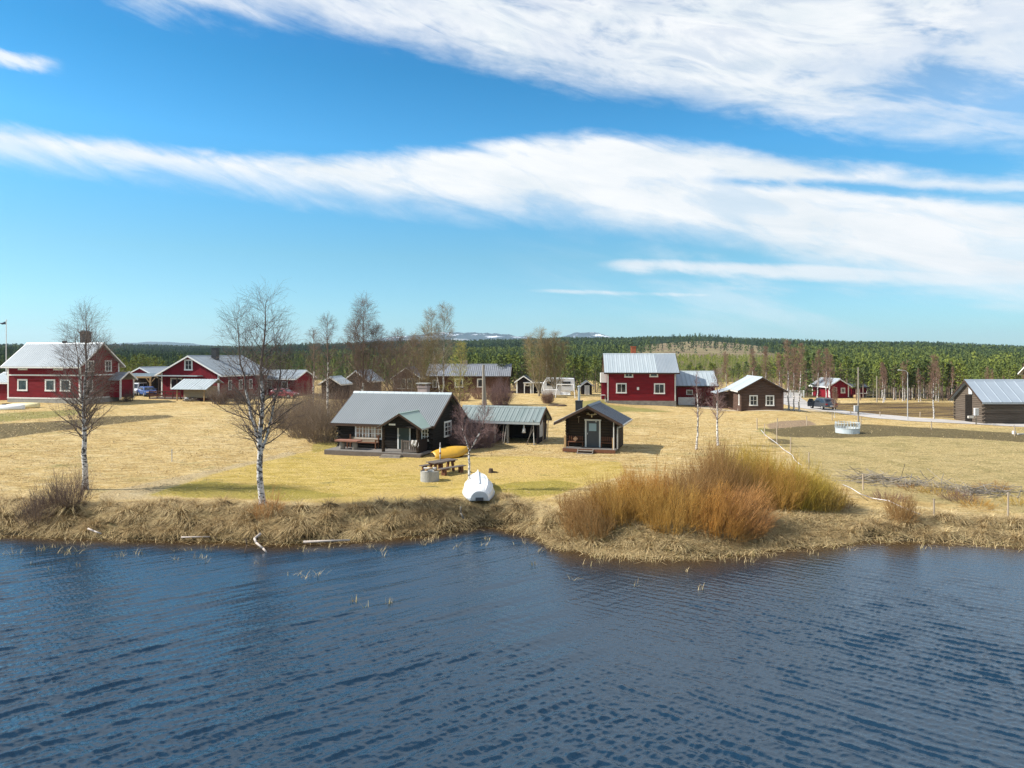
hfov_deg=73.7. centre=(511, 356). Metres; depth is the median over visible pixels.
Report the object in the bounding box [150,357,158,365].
pine tree
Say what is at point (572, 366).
pine tree
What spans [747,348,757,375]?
birch tree
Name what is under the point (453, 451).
yellow boat
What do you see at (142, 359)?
pine tree
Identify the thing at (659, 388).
window
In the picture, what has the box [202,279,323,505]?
birch tree
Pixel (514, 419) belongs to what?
open shed
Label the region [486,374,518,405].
bare bush
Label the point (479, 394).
bare bush
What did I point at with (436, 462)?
picnic table
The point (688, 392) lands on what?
window
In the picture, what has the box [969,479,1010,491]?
shore shrub
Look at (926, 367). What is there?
pine tree
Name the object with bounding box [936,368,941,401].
wood birch
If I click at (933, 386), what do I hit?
birch tree
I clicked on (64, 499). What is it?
shore shrub
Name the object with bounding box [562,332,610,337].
mountain
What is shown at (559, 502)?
shore shrub
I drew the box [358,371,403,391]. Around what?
bare bush
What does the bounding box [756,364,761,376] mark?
pine tree
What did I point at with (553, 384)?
poplar tree
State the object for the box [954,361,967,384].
pine tree
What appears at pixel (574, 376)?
spruce tree
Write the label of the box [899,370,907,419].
street lamp
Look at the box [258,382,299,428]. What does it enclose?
bare bush
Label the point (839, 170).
sky
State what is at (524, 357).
pine tree
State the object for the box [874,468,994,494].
brush heap
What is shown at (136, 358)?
pine tree
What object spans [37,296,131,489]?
birch tree
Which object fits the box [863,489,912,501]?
shore shrub
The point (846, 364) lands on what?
pine tree
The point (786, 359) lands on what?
birch tree
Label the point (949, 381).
pine tree
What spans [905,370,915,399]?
pine tree
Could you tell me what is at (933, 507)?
fence post
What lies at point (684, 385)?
annex wing
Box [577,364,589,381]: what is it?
pine tree
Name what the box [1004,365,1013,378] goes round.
pine tree
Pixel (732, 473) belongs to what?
willow shrub
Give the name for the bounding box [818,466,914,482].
brush heap
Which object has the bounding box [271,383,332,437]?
bare bush
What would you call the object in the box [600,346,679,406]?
red house
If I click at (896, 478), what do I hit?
brush heap
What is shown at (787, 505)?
willow shrub
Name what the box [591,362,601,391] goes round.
pine tree
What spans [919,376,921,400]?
wood birch
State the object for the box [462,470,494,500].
rowing boat
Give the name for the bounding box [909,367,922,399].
pine tree
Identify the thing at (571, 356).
pine tree
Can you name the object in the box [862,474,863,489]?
fence post
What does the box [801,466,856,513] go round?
willow shrub
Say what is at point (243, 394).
bare bush
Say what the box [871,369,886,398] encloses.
pine tree
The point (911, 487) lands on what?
shore shrub
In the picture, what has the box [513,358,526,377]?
pine tree
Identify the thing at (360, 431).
window
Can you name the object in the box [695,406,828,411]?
farm track
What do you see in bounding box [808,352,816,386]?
spruce tree
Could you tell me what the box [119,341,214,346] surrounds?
mountain
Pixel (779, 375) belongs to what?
birch tree
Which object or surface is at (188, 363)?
window
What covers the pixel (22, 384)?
window
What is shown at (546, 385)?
caravan
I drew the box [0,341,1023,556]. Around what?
ground
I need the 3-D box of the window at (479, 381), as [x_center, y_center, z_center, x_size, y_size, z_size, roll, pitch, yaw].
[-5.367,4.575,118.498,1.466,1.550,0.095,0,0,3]
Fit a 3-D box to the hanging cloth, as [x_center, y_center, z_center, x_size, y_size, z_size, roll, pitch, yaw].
[-6.981,6.268,49.182,0.600,0.495,0.130,0,0,17]
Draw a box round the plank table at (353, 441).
[335,439,362,449]
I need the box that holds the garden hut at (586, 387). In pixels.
[580,380,593,394]
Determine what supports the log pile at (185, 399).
on the ground at (980, 451)
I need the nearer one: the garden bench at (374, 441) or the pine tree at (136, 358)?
the garden bench at (374, 441)
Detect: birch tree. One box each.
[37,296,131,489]
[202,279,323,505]
[301,327,324,401]
[310,313,343,426]
[334,292,392,390]
[387,336,429,391]
[421,302,459,391]
[441,340,475,402]
[447,399,495,479]
[721,351,730,386]
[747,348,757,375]
[760,346,773,378]
[775,352,783,385]
[782,339,796,409]
[786,347,799,410]
[793,343,808,411]
[813,350,823,397]
[821,348,832,397]
[823,354,834,397]
[829,387,839,417]
[876,362,887,402]
[927,354,940,418]
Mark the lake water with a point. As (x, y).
(497, 651)
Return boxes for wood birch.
[882,366,886,401]
[900,361,906,400]
[903,374,906,400]
[916,368,920,401]
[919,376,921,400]
[934,362,938,400]
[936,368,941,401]
[950,366,955,394]
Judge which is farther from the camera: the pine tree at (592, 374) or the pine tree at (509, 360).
the pine tree at (592, 374)
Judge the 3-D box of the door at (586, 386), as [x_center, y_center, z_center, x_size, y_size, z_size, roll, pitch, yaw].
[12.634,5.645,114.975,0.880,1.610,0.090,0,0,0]
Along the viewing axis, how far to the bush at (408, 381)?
115.88 m
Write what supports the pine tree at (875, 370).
on the ground at (980, 451)
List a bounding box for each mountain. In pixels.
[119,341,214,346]
[368,332,532,341]
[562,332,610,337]
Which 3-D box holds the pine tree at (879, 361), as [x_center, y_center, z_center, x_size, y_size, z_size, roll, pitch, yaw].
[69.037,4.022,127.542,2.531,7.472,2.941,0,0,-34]
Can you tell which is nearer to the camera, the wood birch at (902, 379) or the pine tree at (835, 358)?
the wood birch at (902, 379)
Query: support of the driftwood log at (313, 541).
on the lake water
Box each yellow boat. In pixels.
[2,403,39,407]
[431,446,468,458]
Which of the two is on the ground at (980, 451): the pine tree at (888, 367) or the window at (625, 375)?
the pine tree at (888, 367)
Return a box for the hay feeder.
[835,421,859,433]
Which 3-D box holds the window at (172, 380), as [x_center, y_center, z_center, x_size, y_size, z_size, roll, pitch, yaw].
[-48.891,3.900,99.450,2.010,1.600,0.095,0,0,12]
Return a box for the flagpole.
[0,320,6,374]
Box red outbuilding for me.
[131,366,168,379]
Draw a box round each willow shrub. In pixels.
[553,472,626,543]
[580,463,664,529]
[612,457,680,514]
[621,470,711,535]
[653,454,730,515]
[673,430,768,509]
[681,469,760,543]
[703,433,783,498]
[711,469,788,541]
[731,431,790,476]
[739,450,819,512]
[761,446,849,512]
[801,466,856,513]
[820,486,859,511]
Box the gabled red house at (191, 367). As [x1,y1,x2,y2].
[149,348,271,399]
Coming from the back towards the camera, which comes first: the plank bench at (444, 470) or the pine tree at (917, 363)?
the pine tree at (917, 363)
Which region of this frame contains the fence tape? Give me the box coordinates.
[844,485,918,513]
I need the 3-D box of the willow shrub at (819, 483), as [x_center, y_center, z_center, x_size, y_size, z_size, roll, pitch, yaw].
[14.677,6.054,34.391,4.505,3.258,4.161,0,0,0]
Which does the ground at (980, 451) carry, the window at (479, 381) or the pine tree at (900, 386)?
the pine tree at (900, 386)
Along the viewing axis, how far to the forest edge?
172.48 m
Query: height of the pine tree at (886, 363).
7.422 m
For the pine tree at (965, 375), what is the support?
on the ground at (980, 451)
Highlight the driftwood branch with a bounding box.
[253,533,266,552]
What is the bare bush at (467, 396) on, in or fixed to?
on the ground at (980, 451)
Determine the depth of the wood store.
94.10 m
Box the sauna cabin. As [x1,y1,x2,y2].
[553,385,632,453]
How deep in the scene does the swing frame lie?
107.98 m
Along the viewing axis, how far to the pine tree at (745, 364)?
187.21 m
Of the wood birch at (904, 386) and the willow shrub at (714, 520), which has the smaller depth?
the willow shrub at (714, 520)
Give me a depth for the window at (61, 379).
88.10 m
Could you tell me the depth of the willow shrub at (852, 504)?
33.97 m
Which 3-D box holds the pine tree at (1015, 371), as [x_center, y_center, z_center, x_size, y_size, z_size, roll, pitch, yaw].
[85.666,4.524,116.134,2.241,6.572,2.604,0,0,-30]
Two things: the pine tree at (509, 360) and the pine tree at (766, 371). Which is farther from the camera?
the pine tree at (766, 371)
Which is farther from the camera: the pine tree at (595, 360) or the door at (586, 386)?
the pine tree at (595, 360)
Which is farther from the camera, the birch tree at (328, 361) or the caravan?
the caravan
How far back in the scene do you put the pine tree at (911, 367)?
119.45 m
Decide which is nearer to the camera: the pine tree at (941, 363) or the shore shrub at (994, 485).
the shore shrub at (994, 485)
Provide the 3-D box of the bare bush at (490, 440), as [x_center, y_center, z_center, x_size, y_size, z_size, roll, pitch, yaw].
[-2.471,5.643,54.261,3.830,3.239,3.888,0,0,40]
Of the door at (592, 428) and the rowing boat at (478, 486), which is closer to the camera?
the rowing boat at (478, 486)
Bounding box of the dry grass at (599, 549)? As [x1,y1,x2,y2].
[0,492,1023,563]
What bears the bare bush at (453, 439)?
on the ground at (980, 451)
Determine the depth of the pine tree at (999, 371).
114.69 m
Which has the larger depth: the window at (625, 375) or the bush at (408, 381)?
the bush at (408, 381)
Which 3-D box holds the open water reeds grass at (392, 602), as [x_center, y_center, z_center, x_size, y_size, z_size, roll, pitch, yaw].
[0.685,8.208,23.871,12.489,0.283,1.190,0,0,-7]
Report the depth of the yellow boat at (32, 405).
81.97 m
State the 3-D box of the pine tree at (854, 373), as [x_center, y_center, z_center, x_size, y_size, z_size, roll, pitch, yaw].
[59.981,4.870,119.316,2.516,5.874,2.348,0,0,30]
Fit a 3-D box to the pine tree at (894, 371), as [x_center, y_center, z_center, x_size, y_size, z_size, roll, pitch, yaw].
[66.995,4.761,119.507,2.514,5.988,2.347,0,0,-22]
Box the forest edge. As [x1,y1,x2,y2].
[0,352,1023,394]
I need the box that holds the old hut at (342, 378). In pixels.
[320,376,352,399]
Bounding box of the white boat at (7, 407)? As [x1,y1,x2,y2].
[0,405,24,409]
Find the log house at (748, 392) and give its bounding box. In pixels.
[725,375,787,410]
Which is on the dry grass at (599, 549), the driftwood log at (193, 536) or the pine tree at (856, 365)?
the driftwood log at (193, 536)
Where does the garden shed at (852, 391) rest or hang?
on the ground at (980, 451)
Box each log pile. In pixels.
[182,398,198,400]
[422,466,439,471]
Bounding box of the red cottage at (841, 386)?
[809,377,851,397]
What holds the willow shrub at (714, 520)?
on the ground at (980, 451)
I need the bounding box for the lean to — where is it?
[711,388,729,409]
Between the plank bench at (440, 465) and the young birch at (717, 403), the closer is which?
the plank bench at (440, 465)
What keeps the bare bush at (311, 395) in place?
on the ground at (980, 451)
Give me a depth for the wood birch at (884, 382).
115.02 m
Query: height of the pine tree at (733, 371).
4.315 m
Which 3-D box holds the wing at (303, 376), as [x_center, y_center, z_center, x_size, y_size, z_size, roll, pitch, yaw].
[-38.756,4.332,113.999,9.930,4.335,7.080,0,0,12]
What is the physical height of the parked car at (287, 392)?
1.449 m
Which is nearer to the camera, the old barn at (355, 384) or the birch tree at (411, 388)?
the birch tree at (411, 388)
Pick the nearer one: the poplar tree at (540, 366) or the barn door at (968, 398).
the barn door at (968, 398)
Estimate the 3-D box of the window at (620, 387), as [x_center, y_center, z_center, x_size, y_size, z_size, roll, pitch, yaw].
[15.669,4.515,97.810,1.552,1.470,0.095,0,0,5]
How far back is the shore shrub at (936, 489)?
38.34 m
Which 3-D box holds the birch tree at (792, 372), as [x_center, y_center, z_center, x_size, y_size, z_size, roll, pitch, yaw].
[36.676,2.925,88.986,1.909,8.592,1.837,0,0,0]
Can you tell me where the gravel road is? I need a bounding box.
[784,392,1023,426]
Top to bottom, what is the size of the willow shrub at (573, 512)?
3.098 m
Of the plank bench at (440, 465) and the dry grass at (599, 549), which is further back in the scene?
the plank bench at (440, 465)
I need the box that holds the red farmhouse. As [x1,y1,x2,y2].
[0,330,137,403]
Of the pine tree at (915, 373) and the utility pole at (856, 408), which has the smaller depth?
the utility pole at (856, 408)
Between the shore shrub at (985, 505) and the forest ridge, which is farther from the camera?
the forest ridge
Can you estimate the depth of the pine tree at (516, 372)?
128.49 m
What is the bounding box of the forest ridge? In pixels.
[2,336,1023,349]
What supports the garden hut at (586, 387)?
on the ground at (980, 451)
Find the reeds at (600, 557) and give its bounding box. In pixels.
[0,527,994,580]
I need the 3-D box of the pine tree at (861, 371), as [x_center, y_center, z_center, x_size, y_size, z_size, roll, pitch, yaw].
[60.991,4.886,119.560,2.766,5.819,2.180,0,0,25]
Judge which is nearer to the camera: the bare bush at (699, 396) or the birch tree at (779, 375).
the bare bush at (699, 396)
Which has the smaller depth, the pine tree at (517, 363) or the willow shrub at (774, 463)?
the willow shrub at (774, 463)
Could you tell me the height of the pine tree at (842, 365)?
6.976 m
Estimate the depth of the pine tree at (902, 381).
118.47 m
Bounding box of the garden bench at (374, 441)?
[347,434,378,448]
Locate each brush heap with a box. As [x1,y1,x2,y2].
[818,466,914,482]
[838,464,951,488]
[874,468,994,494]
[933,478,1023,498]
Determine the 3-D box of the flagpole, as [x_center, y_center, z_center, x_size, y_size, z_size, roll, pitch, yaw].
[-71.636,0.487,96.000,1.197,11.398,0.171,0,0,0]
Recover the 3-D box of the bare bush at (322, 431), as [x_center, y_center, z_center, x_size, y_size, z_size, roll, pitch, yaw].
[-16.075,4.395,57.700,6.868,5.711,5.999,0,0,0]
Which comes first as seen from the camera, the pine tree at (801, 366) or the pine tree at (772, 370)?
the pine tree at (801, 366)
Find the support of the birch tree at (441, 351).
on the ground at (980, 451)
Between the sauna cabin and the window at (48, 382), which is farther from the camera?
the window at (48, 382)
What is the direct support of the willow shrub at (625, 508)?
on the ground at (980, 451)
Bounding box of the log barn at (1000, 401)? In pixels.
[948,379,1023,423]
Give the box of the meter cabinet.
[967,408,978,424]
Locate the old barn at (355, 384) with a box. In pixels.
[346,369,384,393]
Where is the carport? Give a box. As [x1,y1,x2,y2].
[132,373,160,392]
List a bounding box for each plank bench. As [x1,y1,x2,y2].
[419,462,445,469]
[438,465,465,475]
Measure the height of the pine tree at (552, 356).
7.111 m
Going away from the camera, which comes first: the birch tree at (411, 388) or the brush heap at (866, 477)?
the brush heap at (866, 477)
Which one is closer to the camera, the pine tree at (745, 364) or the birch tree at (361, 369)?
the birch tree at (361, 369)
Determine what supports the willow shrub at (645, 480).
on the ground at (980, 451)
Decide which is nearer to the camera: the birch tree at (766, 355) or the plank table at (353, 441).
the plank table at (353, 441)
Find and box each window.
[17,379,27,390]
[44,379,55,390]
[60,379,70,391]
[105,360,111,371]
[170,378,181,388]
[184,359,192,370]
[355,426,381,439]
[421,429,428,441]
[444,420,451,437]
[477,379,481,387]
[616,383,626,392]
[624,374,632,377]
[654,383,664,393]
[686,390,692,394]
[749,395,757,405]
[765,395,773,405]
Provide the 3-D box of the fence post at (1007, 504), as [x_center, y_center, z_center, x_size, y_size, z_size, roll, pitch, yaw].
[23.627,7.184,32.519,0.097,1.413,0.086,0,0,-22]
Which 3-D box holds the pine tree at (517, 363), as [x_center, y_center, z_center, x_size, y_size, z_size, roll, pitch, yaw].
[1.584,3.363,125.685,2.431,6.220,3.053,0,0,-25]
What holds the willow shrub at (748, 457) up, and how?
on the ground at (980, 451)
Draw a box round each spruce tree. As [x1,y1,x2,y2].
[571,357,580,391]
[797,351,816,395]
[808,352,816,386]
[848,360,853,382]
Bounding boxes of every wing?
[0,372,6,399]
[268,370,316,394]
[676,371,718,405]
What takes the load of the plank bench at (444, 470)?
on the ground at (980, 451)
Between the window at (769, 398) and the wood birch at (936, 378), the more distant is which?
the wood birch at (936, 378)
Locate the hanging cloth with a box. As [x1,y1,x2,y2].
[411,440,418,446]
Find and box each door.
[397,428,410,448]
[584,385,589,394]
[584,419,600,447]
[965,395,971,421]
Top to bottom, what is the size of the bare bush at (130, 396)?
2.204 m
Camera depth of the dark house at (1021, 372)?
108.17 m
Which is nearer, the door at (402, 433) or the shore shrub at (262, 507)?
the shore shrub at (262, 507)
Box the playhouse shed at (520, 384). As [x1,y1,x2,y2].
[514,375,534,392]
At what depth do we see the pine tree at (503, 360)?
121.14 m
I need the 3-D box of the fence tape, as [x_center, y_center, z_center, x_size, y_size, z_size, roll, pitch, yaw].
[20.708,7.571,33.849,8.748,1.034,2.994,0,0,40]
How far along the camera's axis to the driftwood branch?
29.36 m
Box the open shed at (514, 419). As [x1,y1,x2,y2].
[462,405,551,443]
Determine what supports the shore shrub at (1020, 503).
on the ground at (980, 451)
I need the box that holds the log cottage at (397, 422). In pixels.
[324,383,467,457]
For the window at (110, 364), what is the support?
in the red farmhouse
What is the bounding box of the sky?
[0,0,1023,346]
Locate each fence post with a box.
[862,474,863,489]
[933,499,934,516]
[1007,493,1008,516]
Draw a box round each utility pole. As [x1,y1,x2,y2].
[482,365,486,404]
[854,367,858,424]
[876,376,877,401]
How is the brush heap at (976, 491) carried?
on the ground at (980, 451)
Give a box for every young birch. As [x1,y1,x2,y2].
[690,371,704,449]
[704,366,727,445]
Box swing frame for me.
[555,384,574,397]
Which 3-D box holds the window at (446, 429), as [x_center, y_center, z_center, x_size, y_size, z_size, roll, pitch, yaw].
[-5.067,5.680,53.846,0.095,1.240,1.510,0,0,17]
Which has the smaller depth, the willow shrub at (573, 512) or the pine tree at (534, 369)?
the willow shrub at (573, 512)
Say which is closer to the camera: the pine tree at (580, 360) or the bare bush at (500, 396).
the bare bush at (500, 396)
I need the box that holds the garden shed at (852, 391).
[848,383,868,396]
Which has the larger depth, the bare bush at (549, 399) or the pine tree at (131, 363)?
the pine tree at (131, 363)
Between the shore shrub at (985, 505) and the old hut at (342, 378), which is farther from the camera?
the old hut at (342, 378)
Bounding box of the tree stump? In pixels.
[488,468,498,472]
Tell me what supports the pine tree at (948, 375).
on the ground at (980, 451)
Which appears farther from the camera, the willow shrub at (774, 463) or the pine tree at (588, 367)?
the pine tree at (588, 367)
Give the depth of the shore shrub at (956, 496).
36.48 m
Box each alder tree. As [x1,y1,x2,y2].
[370,327,412,391]
[397,323,448,391]
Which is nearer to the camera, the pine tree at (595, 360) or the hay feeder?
the hay feeder
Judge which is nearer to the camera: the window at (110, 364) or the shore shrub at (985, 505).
the shore shrub at (985, 505)
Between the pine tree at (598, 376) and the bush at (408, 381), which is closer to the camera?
the bush at (408, 381)
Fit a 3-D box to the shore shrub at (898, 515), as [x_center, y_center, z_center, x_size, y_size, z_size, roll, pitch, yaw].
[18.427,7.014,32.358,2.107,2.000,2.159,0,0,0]
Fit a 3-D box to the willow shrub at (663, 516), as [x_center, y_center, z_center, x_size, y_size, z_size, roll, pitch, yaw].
[6.915,6.441,30.835,4.350,2.855,4.388,0,0,0]
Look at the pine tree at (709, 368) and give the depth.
168.70 m
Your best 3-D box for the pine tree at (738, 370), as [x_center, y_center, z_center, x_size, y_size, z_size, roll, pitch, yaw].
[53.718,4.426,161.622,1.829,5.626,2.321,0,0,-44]
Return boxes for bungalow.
[427,361,512,392]
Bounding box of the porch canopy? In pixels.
[523,382,543,393]
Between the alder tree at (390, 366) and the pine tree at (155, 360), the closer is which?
the alder tree at (390, 366)
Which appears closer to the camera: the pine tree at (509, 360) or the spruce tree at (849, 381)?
the pine tree at (509, 360)
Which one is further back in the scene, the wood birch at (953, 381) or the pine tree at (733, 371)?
the pine tree at (733, 371)
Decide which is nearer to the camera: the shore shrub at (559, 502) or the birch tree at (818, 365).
the shore shrub at (559, 502)
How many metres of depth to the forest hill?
664.19 m
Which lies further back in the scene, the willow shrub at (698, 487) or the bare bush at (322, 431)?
the bare bush at (322, 431)
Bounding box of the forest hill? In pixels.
[0,333,1023,354]
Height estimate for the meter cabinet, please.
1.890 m
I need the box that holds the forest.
[0,343,1023,371]
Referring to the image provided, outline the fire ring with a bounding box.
[420,469,438,481]
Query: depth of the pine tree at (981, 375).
127.14 m
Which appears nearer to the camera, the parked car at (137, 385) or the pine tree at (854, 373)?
the parked car at (137, 385)
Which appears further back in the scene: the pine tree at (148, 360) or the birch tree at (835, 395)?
the pine tree at (148, 360)
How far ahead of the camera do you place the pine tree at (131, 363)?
138.80 m
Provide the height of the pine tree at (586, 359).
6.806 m
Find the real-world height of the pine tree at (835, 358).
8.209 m
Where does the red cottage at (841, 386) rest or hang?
on the ground at (980, 451)
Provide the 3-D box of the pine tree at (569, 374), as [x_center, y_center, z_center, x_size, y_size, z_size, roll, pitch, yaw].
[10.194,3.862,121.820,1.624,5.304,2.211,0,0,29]
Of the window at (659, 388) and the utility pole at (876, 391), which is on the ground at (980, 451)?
the utility pole at (876, 391)
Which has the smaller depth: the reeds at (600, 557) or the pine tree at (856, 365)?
the reeds at (600, 557)
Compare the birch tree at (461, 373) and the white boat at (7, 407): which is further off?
the white boat at (7, 407)
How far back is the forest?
364.20 m
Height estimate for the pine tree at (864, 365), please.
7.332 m
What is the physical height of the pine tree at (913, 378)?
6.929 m
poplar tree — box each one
[521,324,554,395]
[537,331,574,395]
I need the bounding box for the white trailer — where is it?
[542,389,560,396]
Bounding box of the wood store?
[171,379,221,401]
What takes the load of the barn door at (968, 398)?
in the log barn at (1000, 401)
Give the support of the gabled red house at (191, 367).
on the ground at (980, 451)
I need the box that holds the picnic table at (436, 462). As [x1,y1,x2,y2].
[426,458,457,470]
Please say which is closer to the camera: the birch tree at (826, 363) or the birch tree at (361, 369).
the birch tree at (361, 369)
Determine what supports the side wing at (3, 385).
on the ground at (980, 451)
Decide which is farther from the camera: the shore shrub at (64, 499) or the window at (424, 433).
the window at (424, 433)
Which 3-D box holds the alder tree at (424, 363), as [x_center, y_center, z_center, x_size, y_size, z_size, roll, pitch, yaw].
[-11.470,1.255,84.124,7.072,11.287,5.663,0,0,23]
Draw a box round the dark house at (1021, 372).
[1018,367,1023,374]
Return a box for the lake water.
[0,525,1023,767]
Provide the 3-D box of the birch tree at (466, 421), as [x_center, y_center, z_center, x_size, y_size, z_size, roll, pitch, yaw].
[-2.150,4.877,37.321,2.884,5.272,1.570,0,0,0]
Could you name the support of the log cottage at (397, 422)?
on the ground at (980, 451)
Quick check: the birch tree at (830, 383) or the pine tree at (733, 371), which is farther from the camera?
the pine tree at (733, 371)
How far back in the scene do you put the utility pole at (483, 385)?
65.90 m
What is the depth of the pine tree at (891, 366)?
126.12 m
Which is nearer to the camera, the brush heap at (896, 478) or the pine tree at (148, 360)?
the brush heap at (896, 478)
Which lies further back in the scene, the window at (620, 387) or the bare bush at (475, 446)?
the window at (620, 387)
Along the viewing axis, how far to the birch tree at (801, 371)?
87.88 m
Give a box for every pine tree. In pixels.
[119,358,127,371]
[126,360,136,371]
[130,355,138,369]
[136,354,146,366]
[146,357,151,366]
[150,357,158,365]
[496,356,507,368]
[507,357,516,379]
[511,355,519,388]
[513,358,524,377]
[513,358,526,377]
[513,360,518,378]
[516,356,527,373]
[529,359,537,380]
[550,354,557,375]
[565,364,571,377]
[566,354,573,376]
[566,357,580,391]
[575,359,583,391]
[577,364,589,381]
[582,362,591,378]
[584,356,591,379]
[588,363,594,389]
[589,356,598,372]
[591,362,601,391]
[593,365,601,391]
[707,363,713,370]
[730,368,735,382]
[734,364,743,379]
[741,361,749,373]
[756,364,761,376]
[761,365,771,378]
[770,363,776,377]
[779,357,793,383]
[798,358,809,391]
[829,354,844,377]
[838,360,848,380]
[839,356,852,382]
[847,368,862,399]
[851,363,860,386]
[853,368,868,399]
[857,360,872,397]
[870,363,879,381]
[871,368,878,386]
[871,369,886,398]
[875,359,889,392]
[884,359,889,394]
[885,366,890,396]
[886,364,896,394]
[886,367,898,399]
[895,368,903,399]
[896,362,902,396]
[897,367,909,399]
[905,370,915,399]
[906,362,916,399]
[907,363,917,399]
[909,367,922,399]
[914,359,925,398]
[919,361,930,393]
[920,359,935,398]
[937,360,951,400]
[940,363,957,397]
[943,364,959,396]
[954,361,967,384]
[954,367,970,385]
[976,366,986,378]
[992,365,1005,378]
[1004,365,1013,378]
[1007,364,1020,378]
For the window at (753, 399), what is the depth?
87.80 m
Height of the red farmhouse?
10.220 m
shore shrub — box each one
[8,480,68,529]
[33,458,110,511]
[241,482,289,522]
[553,484,580,514]
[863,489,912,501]
[879,487,927,525]
[895,482,930,492]
[915,483,960,496]
[931,484,986,503]
[957,495,1005,509]
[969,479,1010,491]
[997,494,1023,504]
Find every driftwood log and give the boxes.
[181,536,209,537]
[303,539,349,542]
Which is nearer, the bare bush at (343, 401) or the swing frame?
the bare bush at (343, 401)
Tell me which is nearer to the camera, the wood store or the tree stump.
the tree stump
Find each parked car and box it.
[134,382,147,395]
[138,386,156,396]
[269,388,298,397]
[807,398,837,409]
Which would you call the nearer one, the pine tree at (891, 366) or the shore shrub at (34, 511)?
the shore shrub at (34, 511)
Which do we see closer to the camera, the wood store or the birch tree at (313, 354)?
the birch tree at (313, 354)
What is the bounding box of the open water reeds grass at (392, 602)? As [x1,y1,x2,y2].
[350,580,704,607]
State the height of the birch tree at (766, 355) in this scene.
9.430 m
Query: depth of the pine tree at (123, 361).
141.75 m
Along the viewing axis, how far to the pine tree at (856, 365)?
127.24 m
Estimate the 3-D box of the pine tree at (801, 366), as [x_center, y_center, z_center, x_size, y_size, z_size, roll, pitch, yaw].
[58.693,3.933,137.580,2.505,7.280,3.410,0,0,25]
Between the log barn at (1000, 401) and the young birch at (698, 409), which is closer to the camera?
the young birch at (698, 409)
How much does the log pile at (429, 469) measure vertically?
0.447 m
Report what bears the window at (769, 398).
in the log house at (748, 392)
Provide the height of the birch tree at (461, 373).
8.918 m
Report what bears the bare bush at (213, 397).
on the ground at (980, 451)
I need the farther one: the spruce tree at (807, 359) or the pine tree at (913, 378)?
the spruce tree at (807, 359)
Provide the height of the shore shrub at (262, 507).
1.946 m
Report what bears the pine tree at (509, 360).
on the ground at (980, 451)
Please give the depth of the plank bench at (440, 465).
43.66 m
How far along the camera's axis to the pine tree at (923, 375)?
126.17 m
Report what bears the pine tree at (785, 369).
on the ground at (980, 451)
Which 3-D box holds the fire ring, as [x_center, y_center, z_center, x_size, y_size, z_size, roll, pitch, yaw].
[-4.854,7.030,40.300,1.100,0.600,1.100,0,0,0]
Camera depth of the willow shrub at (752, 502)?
30.58 m
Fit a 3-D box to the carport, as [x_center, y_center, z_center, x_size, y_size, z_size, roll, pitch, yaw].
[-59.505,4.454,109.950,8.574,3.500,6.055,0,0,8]
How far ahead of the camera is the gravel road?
86.50 m
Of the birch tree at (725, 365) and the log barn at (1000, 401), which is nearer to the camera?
the log barn at (1000, 401)
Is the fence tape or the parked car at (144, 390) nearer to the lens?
the fence tape
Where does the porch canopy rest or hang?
on the ground at (980, 451)
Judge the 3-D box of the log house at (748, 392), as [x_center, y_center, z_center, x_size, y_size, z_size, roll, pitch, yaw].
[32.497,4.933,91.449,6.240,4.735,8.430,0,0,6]
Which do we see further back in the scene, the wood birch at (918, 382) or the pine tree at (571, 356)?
the pine tree at (571, 356)
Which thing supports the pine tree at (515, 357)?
on the ground at (980, 451)
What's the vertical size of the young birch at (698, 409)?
6.315 m
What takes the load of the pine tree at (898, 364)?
on the ground at (980, 451)
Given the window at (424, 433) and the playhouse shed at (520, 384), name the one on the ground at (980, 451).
the playhouse shed at (520, 384)
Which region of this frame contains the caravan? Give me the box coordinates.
[536,377,574,391]
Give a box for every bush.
[118,389,135,401]
[204,380,235,404]
[227,382,257,403]
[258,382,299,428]
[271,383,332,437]
[284,373,342,422]
[288,379,345,443]
[325,371,376,414]
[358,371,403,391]
[390,367,427,391]
[447,410,479,445]
[449,387,474,400]
[455,419,492,448]
[460,410,505,448]
[470,384,491,398]
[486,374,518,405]
[539,389,554,403]
[678,386,711,406]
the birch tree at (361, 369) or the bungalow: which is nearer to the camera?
the birch tree at (361, 369)
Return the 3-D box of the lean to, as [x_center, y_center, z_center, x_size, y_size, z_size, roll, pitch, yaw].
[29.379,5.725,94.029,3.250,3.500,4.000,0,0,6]
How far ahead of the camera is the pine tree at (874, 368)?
132.99 m

